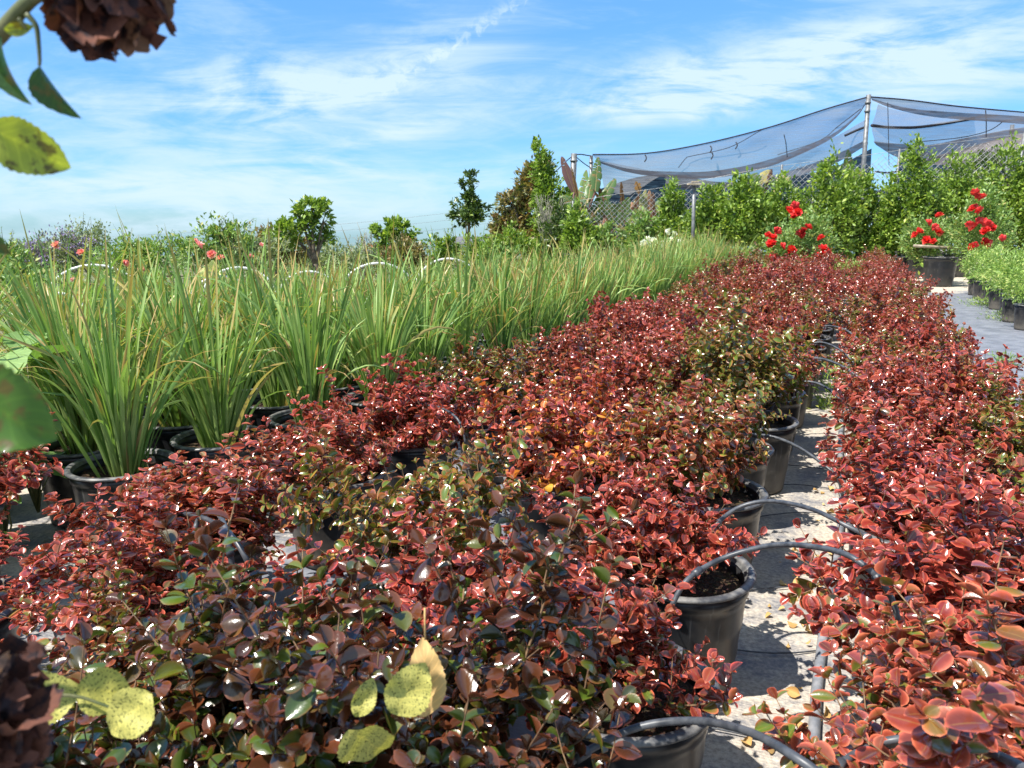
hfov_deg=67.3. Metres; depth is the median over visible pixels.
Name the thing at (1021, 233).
hedge shrub
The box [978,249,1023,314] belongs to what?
lime shrub
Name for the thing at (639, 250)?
potted iris
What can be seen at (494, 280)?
potted iris
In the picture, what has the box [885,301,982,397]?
red shrub
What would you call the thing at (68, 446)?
potted iris
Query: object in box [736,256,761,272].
red shrub
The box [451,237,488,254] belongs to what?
house
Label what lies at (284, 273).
potted iris
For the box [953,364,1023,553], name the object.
red shrub
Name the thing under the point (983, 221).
rose bush
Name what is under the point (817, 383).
drip tube
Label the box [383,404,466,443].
drip tube
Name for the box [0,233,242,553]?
potted iris
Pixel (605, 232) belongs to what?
hedge shrub
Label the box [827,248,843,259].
red shrub
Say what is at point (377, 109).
sky
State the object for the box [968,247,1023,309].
lime shrub
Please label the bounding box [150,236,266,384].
potted iris
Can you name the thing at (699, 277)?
red shrub
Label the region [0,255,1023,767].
ground
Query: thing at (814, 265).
red shrub
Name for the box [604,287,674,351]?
red shrub
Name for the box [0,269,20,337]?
potted iris
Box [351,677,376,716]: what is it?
yellow leaf
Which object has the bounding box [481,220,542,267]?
mixed shrub
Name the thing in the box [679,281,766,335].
red shrub
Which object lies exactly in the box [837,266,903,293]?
red shrub
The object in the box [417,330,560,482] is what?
red shrub
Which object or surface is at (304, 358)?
potted iris
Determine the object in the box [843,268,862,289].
red shrub
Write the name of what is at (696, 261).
potted iris
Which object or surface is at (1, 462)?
potted iris
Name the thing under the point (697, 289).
red shrub
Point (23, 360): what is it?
broadleaf weed
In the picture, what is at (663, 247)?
potted iris
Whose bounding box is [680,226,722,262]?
potted iris
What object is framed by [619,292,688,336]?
red shrub
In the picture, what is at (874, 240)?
hedge shrub
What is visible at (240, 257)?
potted iris
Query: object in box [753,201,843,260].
rose bush
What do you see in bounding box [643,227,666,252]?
potted iris
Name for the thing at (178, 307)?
potted iris
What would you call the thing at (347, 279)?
potted iris
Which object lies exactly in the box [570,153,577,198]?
net pole
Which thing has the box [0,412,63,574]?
red shrub
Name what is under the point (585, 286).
potted iris
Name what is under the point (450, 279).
potted iris
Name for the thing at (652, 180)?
shade canopy
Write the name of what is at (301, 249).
oleander bush
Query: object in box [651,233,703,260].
potted iris
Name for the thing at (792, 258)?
red shrub
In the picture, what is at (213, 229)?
rose bush
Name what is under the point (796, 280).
red shrub
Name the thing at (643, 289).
potted iris
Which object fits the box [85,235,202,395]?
potted iris
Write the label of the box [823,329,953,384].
red shrub
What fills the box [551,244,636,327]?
potted iris
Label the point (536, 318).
potted iris
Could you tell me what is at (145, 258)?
rose bush
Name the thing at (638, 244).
potted iris
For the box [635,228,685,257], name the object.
potted iris
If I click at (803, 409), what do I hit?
red shrub
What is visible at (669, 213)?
hedge shrub
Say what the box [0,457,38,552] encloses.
shrub
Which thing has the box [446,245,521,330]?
potted iris
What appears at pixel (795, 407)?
red shrub
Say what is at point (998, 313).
weed
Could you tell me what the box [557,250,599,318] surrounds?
potted iris
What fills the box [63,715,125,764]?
red shrub
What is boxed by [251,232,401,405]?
potted iris
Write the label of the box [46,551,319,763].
red shrub
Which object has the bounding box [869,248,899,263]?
red shrub
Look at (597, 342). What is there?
red shrub
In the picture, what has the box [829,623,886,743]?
pipe riser
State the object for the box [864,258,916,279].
red shrub
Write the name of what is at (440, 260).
pipe hoop
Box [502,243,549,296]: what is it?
potted iris
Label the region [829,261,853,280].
lime shrub
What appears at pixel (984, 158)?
shade tree
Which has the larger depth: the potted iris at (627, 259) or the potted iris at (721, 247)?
the potted iris at (721, 247)
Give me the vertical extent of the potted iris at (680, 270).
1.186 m
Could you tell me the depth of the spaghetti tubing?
2.64 m
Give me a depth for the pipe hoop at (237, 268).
7.92 m
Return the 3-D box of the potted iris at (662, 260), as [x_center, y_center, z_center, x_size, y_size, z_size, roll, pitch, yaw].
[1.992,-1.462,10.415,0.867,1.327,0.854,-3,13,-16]
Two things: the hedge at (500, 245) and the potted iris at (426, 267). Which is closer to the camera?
the potted iris at (426, 267)
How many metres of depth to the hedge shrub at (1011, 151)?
18.66 m
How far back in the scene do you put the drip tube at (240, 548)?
2.16 m
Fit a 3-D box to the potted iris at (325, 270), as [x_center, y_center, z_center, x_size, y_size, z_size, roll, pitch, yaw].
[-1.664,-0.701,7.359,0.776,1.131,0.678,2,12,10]
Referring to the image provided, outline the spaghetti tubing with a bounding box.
[709,465,853,735]
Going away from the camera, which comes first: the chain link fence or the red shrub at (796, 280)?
the red shrub at (796, 280)
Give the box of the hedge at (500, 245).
[7,236,531,282]
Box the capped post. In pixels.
[687,181,701,239]
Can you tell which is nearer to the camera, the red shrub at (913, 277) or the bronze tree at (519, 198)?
the red shrub at (913, 277)
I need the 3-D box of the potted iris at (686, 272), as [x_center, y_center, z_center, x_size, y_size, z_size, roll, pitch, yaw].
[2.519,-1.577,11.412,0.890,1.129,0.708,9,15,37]
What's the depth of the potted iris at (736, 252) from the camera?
14.67 m
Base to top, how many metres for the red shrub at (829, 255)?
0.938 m
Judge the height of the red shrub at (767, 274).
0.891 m
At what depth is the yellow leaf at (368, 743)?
0.90 m
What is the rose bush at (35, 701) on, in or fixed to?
on the ground
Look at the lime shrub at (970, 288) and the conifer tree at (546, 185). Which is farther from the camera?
the conifer tree at (546, 185)
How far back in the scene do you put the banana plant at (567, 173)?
23.95 m
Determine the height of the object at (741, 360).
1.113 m
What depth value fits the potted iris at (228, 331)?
4.91 m
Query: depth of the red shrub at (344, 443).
3.16 m
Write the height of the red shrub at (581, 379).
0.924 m
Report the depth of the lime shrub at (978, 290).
13.77 m
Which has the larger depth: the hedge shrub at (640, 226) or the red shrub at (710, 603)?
the hedge shrub at (640, 226)
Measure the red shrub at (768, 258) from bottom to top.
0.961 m
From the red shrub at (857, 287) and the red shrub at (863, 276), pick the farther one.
the red shrub at (863, 276)
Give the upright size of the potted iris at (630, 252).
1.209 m
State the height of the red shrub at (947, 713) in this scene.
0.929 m
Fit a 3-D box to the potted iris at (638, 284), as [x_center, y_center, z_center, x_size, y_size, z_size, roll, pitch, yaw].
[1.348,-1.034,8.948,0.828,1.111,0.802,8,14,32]
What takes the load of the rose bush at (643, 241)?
on the ground
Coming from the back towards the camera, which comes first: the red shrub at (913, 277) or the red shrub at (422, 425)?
the red shrub at (913, 277)
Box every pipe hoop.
[51,264,127,282]
[203,266,275,291]
[345,262,412,281]
[416,258,468,278]
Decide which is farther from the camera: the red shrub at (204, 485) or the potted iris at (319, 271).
the potted iris at (319, 271)
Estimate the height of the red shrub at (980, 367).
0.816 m
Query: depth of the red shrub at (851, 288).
9.27 m
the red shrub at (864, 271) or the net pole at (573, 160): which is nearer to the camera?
the red shrub at (864, 271)
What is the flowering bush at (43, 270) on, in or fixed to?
on the ground
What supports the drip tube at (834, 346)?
attached to the red shrub at (841, 357)
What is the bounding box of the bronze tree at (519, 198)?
[484,153,557,258]
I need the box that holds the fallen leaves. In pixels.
[741,486,849,767]
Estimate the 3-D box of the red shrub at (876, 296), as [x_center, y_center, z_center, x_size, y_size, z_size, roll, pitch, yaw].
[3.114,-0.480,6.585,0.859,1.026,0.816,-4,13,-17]
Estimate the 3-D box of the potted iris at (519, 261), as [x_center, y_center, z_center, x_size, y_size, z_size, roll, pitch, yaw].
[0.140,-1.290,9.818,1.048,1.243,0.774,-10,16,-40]
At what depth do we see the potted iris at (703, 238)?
15.07 m
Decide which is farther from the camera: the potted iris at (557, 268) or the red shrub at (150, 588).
the potted iris at (557, 268)
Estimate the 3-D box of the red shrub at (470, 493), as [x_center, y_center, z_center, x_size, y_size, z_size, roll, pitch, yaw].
[-0.313,0.487,2.586,0.830,0.826,0.855,4,13,19]
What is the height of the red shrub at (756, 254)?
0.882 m
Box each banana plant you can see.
[561,157,574,197]
[563,157,621,229]
[599,182,674,241]
[747,169,788,251]
[825,149,862,247]
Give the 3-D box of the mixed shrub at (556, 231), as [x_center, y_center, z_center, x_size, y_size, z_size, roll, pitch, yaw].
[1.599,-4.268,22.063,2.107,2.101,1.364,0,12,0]
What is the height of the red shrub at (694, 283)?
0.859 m
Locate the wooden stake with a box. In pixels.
[913,244,956,248]
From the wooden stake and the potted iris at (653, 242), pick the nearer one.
the potted iris at (653, 242)
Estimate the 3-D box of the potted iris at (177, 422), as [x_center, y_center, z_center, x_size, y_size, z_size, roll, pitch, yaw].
[-1.733,-0.093,4.083,1.011,1.328,0.917,-1,12,-6]
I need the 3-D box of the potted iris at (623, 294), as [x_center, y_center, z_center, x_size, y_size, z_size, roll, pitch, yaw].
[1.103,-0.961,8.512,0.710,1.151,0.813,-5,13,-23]
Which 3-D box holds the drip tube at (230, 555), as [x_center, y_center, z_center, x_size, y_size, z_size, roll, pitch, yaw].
[-0.876,0.448,2.204,0.088,0.202,0.461,-7,14,-29]
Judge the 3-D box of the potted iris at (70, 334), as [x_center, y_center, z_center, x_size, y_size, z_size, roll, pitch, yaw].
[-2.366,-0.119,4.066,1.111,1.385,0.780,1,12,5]
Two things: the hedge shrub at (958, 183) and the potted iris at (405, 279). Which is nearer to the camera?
the potted iris at (405, 279)
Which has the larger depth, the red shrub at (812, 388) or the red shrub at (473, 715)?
the red shrub at (812, 388)
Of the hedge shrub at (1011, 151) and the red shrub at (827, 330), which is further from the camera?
the hedge shrub at (1011, 151)
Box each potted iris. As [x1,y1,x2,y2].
[0,212,180,528]
[0,228,161,433]
[0,229,105,349]
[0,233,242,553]
[0,239,27,345]
[0,253,120,410]
[0,261,32,509]
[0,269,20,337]
[0,289,64,463]
[54,209,234,415]
[60,237,206,373]
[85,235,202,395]
[86,238,270,483]
[112,241,294,490]
[130,227,241,325]
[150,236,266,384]
[182,216,325,465]
[183,240,381,466]
[191,234,310,422]
[197,237,325,314]
[199,222,291,312]
[239,250,367,329]
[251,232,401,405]
[272,257,316,289]
[273,239,357,309]
[294,263,460,454]
[308,252,361,288]
[309,253,408,370]
[323,220,476,375]
[349,236,454,300]
[365,254,484,419]
[366,232,472,360]
[385,229,526,394]
[386,238,456,291]
[415,254,477,293]
[421,249,484,287]
[424,244,488,351]
[432,239,546,373]
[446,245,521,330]
[448,243,535,347]
[451,223,509,293]
[474,230,524,282]
[475,239,573,366]
[483,244,545,284]
[497,240,534,279]
[497,245,561,331]
[498,237,556,275]
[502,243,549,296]
[505,235,586,297]
[512,249,602,338]
[527,233,571,275]
[528,240,567,282]
[534,230,612,334]
[534,244,583,315]
[549,234,577,270]
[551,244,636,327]
[554,241,602,279]
[555,233,630,282]
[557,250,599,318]
[567,239,613,268]
[573,237,610,260]
[586,247,653,311]
[591,239,623,275]
[592,234,628,275]
[595,241,645,280]
[602,251,671,311]
[613,240,653,274]
[620,235,669,272]
[621,239,668,306]
[622,233,648,257]
[625,226,676,255]
[628,251,685,303]
[631,227,684,296]
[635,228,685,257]
[642,231,691,270]
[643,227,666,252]
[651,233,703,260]
[652,240,705,293]
[654,233,694,251]
[668,223,690,252]
[668,240,702,285]
[669,227,711,260]
[670,233,712,280]
[677,228,703,246]
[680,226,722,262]
[688,233,728,275]
[689,221,719,254]
[693,230,732,271]
[701,234,737,272]
[708,234,746,267]
[723,234,757,258]
[724,240,743,264]
[724,243,753,261]
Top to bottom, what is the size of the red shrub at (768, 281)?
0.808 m
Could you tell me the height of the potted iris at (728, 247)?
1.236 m
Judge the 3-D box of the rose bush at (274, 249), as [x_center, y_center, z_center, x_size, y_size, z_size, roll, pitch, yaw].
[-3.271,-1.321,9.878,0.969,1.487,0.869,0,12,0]
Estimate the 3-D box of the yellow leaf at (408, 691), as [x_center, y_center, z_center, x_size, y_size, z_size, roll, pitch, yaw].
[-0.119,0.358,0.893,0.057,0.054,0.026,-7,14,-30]
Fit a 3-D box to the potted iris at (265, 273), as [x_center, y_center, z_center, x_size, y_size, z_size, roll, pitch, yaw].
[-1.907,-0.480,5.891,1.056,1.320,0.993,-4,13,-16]
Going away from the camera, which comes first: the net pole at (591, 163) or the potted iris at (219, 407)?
the potted iris at (219, 407)
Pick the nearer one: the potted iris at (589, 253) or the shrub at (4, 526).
the shrub at (4, 526)
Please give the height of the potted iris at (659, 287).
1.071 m
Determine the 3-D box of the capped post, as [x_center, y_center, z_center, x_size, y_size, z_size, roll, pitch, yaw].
[4.357,-3.730,18.633,0.300,2.294,0.220,0,12,0]
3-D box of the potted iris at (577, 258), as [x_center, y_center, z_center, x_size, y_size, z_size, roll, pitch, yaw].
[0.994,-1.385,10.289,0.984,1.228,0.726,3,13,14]
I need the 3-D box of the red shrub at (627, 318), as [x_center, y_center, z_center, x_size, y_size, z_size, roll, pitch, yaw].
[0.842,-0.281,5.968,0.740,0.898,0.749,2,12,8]
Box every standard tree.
[368,214,422,252]
[444,168,497,241]
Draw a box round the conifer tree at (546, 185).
[524,134,572,261]
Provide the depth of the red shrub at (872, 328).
6.03 m
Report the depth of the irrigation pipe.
2.49 m
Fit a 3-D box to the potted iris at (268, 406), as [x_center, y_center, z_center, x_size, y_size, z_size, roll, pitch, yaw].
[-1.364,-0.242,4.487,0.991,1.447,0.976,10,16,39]
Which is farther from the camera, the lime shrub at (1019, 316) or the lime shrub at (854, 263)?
the lime shrub at (854, 263)
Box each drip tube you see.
[176,512,254,585]
[191,508,235,588]
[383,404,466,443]
[571,716,822,767]
[670,542,901,620]
[698,499,876,553]
[732,433,843,496]
[770,380,850,415]
[792,341,852,361]
[796,357,857,375]
[816,325,858,340]
[828,735,1023,767]
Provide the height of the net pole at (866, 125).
5.088 m
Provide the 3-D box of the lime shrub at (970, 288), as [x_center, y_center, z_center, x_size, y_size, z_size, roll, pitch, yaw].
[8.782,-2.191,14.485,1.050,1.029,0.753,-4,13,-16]
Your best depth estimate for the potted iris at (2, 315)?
3.55 m
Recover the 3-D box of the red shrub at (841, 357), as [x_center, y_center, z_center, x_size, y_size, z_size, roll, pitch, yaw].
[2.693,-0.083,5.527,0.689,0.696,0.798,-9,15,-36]
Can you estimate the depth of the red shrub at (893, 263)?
12.74 m
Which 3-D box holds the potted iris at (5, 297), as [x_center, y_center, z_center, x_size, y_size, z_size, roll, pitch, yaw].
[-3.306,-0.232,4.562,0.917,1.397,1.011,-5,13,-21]
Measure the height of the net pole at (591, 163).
3.587 m
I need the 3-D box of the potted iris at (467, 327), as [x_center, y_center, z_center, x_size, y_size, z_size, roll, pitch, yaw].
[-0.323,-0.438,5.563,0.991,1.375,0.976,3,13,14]
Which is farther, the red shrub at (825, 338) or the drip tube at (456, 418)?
the red shrub at (825, 338)
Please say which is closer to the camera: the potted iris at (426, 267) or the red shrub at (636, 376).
the red shrub at (636, 376)
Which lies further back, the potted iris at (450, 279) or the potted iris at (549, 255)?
the potted iris at (549, 255)
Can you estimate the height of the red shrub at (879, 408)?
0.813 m
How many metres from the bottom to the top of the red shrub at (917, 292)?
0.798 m
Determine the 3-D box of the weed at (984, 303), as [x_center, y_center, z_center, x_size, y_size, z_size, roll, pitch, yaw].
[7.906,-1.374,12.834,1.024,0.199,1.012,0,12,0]
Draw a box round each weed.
[0,331,87,512]
[808,359,851,409]
[953,295,988,306]
[977,308,1012,322]
[987,351,1023,365]
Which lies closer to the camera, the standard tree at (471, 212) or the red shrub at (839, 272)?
the red shrub at (839, 272)
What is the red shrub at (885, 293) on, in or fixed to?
on the ground
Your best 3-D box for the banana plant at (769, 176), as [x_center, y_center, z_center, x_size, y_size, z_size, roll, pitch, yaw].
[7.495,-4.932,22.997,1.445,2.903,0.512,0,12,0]
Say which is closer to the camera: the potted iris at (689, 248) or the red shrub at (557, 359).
the red shrub at (557, 359)
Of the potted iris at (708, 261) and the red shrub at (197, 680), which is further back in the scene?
the potted iris at (708, 261)
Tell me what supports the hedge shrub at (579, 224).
on the ground
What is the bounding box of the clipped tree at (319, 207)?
[261,194,337,287]
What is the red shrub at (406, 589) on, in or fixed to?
on the ground
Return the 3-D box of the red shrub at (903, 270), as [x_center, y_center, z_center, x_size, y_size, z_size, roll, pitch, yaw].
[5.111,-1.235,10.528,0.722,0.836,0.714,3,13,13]
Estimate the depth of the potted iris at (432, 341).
5.04 m
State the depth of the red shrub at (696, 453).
3.00 m
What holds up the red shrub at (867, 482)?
on the ground
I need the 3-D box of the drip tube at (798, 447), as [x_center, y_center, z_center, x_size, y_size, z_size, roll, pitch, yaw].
[1.317,0.360,3.627,0.519,0.204,0.196,8,15,32]
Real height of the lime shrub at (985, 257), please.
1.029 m
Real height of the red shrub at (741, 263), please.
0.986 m
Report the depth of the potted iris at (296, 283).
5.34 m
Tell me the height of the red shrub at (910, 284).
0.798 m
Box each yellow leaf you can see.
[337,725,394,762]
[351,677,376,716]
[383,663,431,717]
[409,608,446,716]
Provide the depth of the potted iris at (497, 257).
9.07 m
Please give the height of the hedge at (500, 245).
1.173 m
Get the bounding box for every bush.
[0,0,176,767]
[0,227,68,314]
[0,260,220,343]
[9,221,98,290]
[51,225,182,295]
[59,212,117,284]
[162,210,260,293]
[225,225,293,277]
[247,221,316,280]
[285,230,382,279]
[367,231,434,273]
[420,221,498,277]
[628,228,693,251]
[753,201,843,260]
[895,212,961,265]
[937,178,1023,266]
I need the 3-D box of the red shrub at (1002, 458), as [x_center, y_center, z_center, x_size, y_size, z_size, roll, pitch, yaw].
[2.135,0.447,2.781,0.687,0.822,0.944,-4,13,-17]
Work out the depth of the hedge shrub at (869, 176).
18.83 m
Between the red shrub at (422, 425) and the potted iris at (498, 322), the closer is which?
the red shrub at (422, 425)
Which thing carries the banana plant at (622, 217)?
on the ground
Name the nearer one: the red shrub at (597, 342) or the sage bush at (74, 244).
the red shrub at (597, 342)
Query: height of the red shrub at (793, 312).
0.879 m
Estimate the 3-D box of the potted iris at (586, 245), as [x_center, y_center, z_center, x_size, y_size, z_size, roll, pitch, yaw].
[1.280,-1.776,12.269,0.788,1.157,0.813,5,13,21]
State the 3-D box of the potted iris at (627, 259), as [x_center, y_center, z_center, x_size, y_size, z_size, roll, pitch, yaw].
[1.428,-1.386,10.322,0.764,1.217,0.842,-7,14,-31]
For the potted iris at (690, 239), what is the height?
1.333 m
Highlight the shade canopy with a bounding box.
[554,96,1023,242]
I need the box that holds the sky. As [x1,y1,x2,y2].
[0,0,1023,254]
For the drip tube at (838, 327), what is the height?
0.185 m
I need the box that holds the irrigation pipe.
[808,321,851,758]
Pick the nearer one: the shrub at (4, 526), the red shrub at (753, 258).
the shrub at (4, 526)
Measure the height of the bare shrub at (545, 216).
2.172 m
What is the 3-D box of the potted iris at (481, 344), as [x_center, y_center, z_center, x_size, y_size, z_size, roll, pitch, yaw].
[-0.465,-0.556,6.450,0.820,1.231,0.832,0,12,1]
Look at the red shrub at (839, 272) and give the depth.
12.30 m
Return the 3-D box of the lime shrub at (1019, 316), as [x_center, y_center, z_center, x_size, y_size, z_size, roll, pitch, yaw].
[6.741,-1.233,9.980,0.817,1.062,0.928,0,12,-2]
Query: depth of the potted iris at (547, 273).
7.79 m
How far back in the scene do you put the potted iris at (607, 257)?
9.80 m
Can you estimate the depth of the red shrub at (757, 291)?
7.54 m
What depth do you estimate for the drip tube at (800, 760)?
1.25 m
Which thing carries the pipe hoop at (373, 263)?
on the ground
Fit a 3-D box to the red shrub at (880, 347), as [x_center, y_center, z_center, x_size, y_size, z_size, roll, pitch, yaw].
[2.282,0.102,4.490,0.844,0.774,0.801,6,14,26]
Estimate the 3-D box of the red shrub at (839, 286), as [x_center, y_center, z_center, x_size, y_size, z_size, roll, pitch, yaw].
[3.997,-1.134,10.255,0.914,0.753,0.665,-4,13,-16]
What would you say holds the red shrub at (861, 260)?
on the ground
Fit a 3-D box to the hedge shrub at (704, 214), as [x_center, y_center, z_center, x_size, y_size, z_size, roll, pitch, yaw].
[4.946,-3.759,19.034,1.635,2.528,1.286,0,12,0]
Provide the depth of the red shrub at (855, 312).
7.16 m
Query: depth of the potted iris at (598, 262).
9.28 m
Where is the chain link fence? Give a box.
[563,132,1023,269]
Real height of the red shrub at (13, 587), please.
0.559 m
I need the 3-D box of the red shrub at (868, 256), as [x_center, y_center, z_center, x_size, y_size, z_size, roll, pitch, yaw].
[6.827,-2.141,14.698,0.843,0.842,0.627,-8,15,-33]
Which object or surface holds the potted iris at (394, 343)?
on the ground
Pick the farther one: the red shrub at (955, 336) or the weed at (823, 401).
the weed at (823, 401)
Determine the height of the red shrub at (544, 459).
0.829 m
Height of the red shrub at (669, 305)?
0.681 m
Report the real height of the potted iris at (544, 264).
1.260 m
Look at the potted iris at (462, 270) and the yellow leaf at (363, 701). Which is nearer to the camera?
the yellow leaf at (363, 701)
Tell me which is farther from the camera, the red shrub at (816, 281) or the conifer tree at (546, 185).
the conifer tree at (546, 185)
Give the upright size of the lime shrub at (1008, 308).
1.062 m
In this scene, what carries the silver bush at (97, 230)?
on the ground
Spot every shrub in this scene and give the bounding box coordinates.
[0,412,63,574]
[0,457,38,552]
[0,467,295,670]
[0,520,107,640]
[41,477,508,767]
[42,430,336,594]
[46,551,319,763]
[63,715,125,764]
[172,470,641,767]
[239,364,402,570]
[258,416,539,606]
[266,496,544,716]
[326,353,497,517]
[350,223,382,286]
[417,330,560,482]
[442,507,742,767]
[469,365,665,571]
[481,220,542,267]
[504,439,766,690]
[512,314,610,412]
[522,316,633,365]
[522,326,712,504]
[533,191,564,260]
[537,197,599,259]
[551,196,600,263]
[570,324,703,454]
[572,291,668,351]
[585,318,718,385]
[587,220,623,259]
[593,374,771,563]
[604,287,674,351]
[612,357,791,486]
[614,205,657,258]
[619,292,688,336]
[626,298,765,355]
[629,295,692,330]
[652,175,691,240]
[656,285,701,323]
[662,270,728,303]
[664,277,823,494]
[673,254,740,292]
[674,281,722,295]
[679,180,731,248]
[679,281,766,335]
[684,272,733,286]
[692,278,779,328]
[695,249,754,284]
[700,286,772,314]
[701,309,832,450]
[705,166,780,255]
[707,269,781,305]
[720,250,767,278]
[730,251,775,269]
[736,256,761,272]
[742,284,831,391]
[742,535,1023,767]
[743,261,790,290]
[744,250,769,266]
[745,262,800,278]
[746,245,770,265]
[746,256,809,278]
[748,273,778,297]
[750,265,831,378]
[751,309,821,407]
[752,170,813,255]
[754,258,839,357]
[756,276,845,335]
[761,330,815,427]
[762,256,809,275]
[769,249,810,266]
[773,277,843,319]
[779,456,1023,764]
[781,261,844,298]
[782,274,851,319]
[787,139,871,261]
[787,245,814,261]
[800,247,853,294]
[801,260,842,299]
[807,247,847,293]
[809,254,850,280]
[810,255,848,283]
[815,362,1023,490]
[816,410,1023,615]
[819,267,936,371]
[819,291,942,331]
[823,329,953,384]
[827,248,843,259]
[827,277,844,299]
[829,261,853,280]
[829,266,849,281]
[829,333,972,434]
[830,323,920,369]
[831,165,887,264]
[831,346,979,451]
[834,279,918,316]
[835,305,926,350]
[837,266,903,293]
[837,282,903,321]
[839,257,865,298]
[841,254,888,274]
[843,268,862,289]
[844,270,902,300]
[846,250,889,265]
[850,259,888,277]
[850,260,876,278]
[852,262,908,284]
[854,266,919,282]
[856,244,887,259]
[856,253,906,271]
[859,267,878,279]
[860,195,907,266]
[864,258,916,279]
[867,265,919,283]
[869,245,899,261]
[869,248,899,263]
[870,131,956,278]
[872,273,953,304]
[872,284,955,326]
[873,296,973,357]
[874,296,956,332]
[881,309,984,376]
[884,260,940,290]
[884,279,931,300]
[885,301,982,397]
[888,286,954,323]
[918,341,1023,433]
[925,144,990,276]
[951,240,1003,294]
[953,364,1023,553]
[958,244,1005,299]
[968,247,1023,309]
[973,409,1023,557]
[974,131,1023,276]
[975,243,1023,302]
[978,248,1023,322]
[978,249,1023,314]
[993,251,1023,329]
[1001,160,1023,254]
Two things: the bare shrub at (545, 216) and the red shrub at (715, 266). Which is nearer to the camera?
the red shrub at (715, 266)
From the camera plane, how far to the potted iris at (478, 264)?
8.68 m
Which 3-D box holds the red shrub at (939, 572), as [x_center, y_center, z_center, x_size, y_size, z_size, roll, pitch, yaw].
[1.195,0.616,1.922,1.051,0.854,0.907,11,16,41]
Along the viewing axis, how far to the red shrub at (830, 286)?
9.14 m
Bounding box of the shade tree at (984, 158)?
[914,146,1015,209]
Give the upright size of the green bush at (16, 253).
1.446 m
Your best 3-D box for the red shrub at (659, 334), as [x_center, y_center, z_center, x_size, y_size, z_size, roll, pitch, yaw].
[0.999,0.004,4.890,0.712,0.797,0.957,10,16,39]
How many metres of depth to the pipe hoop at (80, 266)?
8.08 m
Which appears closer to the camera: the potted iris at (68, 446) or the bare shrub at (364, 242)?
the potted iris at (68, 446)
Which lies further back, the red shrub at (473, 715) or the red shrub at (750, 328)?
the red shrub at (750, 328)
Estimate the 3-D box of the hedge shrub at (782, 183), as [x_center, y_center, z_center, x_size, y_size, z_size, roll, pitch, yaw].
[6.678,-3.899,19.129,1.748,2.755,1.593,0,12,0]
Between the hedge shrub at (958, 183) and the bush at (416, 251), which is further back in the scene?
the hedge shrub at (958, 183)
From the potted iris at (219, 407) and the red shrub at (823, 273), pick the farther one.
the red shrub at (823, 273)
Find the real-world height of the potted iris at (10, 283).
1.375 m
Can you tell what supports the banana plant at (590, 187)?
on the ground
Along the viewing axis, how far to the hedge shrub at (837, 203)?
18.28 m
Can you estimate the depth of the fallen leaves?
2.63 m
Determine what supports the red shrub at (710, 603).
on the ground
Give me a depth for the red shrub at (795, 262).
12.36 m
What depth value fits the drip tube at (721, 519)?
2.34 m
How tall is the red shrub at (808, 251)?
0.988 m
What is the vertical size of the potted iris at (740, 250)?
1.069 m
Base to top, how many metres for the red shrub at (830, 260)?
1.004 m
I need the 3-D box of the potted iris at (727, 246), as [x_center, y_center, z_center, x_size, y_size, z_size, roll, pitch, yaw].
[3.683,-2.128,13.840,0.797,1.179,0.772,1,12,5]
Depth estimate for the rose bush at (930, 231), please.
16.82 m
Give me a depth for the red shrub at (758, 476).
3.60 m
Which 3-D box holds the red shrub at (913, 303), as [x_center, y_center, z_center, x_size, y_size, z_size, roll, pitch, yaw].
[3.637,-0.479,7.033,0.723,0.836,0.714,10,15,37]
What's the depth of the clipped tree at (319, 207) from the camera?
11.71 m
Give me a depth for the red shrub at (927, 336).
5.21 m
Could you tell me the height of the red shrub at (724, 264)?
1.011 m
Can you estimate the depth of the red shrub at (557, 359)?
4.72 m
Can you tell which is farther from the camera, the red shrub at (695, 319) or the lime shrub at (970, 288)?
the lime shrub at (970, 288)
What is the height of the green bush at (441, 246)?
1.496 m
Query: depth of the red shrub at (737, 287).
6.98 m
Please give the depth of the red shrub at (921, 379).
3.88 m
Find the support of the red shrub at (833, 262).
on the ground
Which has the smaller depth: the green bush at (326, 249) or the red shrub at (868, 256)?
the green bush at (326, 249)
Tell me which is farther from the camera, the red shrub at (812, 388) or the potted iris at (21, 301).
the red shrub at (812, 388)
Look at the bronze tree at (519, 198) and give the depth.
26.03 m
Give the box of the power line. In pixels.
[110,208,492,236]
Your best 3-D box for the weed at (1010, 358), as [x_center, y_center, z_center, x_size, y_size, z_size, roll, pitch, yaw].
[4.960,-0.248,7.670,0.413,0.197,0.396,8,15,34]
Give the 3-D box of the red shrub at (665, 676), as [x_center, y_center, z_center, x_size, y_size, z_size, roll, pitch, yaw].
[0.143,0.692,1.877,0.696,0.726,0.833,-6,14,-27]
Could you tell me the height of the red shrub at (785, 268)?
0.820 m
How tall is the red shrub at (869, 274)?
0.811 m
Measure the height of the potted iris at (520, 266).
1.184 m
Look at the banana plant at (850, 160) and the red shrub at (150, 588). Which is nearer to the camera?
the red shrub at (150, 588)
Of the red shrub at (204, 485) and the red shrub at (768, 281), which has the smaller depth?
the red shrub at (204, 485)
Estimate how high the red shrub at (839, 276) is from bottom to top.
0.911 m
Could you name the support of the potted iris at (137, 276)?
on the ground
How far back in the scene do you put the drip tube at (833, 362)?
4.80 m
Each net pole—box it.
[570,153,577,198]
[589,155,592,223]
[861,94,870,197]
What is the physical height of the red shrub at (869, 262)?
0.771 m
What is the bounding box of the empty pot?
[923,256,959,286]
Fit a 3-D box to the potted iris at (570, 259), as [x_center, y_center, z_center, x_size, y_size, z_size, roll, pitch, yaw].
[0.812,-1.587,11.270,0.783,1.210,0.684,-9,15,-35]
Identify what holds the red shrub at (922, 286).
on the ground
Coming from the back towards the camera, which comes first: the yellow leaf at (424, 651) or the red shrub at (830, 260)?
the red shrub at (830, 260)
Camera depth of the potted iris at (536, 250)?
10.21 m
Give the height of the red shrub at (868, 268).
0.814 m

